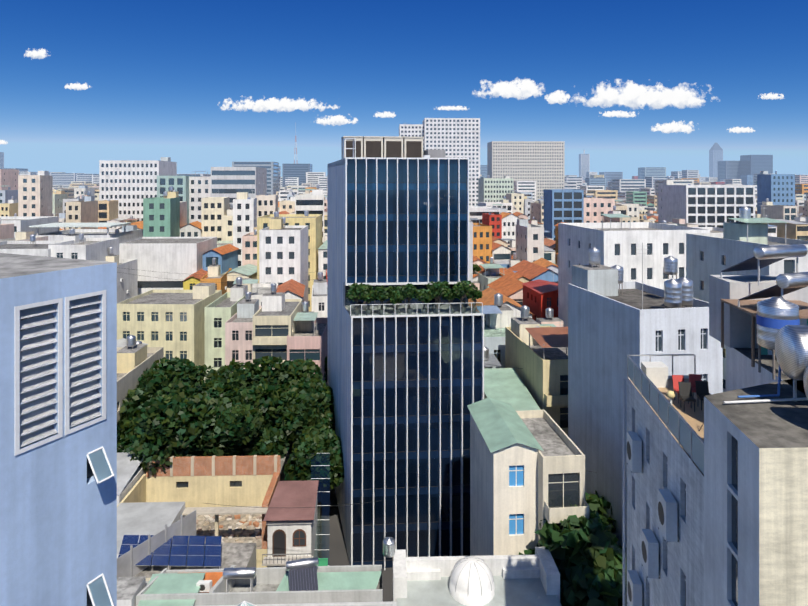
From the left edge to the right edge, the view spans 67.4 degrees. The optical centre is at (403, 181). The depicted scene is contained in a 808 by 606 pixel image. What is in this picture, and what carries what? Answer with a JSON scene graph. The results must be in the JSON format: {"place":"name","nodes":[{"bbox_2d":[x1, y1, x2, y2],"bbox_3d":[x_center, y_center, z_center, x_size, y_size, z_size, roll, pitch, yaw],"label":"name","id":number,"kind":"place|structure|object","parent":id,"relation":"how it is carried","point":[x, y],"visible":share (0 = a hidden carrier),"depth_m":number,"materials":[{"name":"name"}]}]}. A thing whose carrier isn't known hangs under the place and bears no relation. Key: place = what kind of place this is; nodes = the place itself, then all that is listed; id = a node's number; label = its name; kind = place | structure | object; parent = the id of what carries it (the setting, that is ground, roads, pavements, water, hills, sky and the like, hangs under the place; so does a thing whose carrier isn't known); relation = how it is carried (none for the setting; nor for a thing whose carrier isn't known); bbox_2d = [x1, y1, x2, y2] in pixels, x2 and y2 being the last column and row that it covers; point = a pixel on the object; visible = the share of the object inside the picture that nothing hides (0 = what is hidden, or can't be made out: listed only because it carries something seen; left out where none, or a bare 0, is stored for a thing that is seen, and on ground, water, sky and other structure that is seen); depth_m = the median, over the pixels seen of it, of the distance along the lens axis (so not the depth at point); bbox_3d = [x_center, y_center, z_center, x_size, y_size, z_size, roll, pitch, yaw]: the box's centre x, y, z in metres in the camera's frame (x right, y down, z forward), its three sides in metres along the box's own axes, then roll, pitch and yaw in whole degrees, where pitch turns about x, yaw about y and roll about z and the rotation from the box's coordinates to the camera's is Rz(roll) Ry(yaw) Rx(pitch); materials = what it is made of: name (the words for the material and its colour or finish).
{"place":"outdoors","nodes":[
{"label":"outdoors","id":0,"kind":"place"},
{"bbox_2d":[0,253,116,605],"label":"blue building","id":1,"kind":"structure","parent":0,"point":[58,431],"depth_m":13.26,"materials":[{"name":"paint"}]},
{"bbox_2d":[280,442,414,601],"bbox_3d":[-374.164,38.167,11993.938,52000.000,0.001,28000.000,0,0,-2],"label":"ground","id":2,"kind":"structure","parent":0,"point":[337,555],"depth_m":64.66,"materials":[{"name":"grey concrete"}]},
{"bbox_2d":[117,355,343,519],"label":"trees","id":3,"kind":"object","parent":2,"relation":"on","point":[177,406],"visible":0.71,"depth_m":67.86,"materials":[{"name":"green plant"}]},
{"bbox_2d":[117,452,560,605],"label":"roofs","id":4,"kind":"structure","parent":2,"relation":"on","point":[180,542],"depth_m":43.98,"materials":[{"name":"paint"}]},
{"bbox_2d":[0,136,772,194],"bbox_3d":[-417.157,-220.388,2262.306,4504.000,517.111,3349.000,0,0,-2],"label":"skyline","id":5,"kind":"structure","parent":2,"relation":"on","point":[719,168],"depth_m":1376.25,"materials":[{"name":"paint"}]},
{"bbox_2d":[0,118,807,555],"bbox_3d":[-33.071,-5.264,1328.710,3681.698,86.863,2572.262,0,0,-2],"label":"city blocks","id":6,"kind":"structure","parent":2,"relation":"on","point":[584,288],"depth_m":103.98,"materials":[{"name":"paint"}]},
{"bbox_2d":[327,136,483,569],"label":"tower","id":7,"kind":"structure","parent":2,"relation":"on","point":[407,389],"depth_m":60.55,"materials":[{"name":"blue glass"}]},
{"bbox_2d":[345,280,482,315],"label":"terrace plants","id":8,"kind":"object","parent":7,"relation":"on","point":[381,294],"visible":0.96,"depth_m":60.72,"materials":[{"name":"green plant"}]},
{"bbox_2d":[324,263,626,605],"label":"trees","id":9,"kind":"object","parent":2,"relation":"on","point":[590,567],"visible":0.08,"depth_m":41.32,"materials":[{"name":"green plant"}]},
{"bbox_2d":[0,0,807,178],"label":"sky","id":10,"kind":"structure","parent":0,"point":[158,73],"materials":[{"name":"blue"}]},
{"bbox_2d":[623,244,807,605],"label":"building","id":11,"kind":"structure","parent":0,"point":[717,499],"depth_m":19.91,"materials":[{"name":"paint"}]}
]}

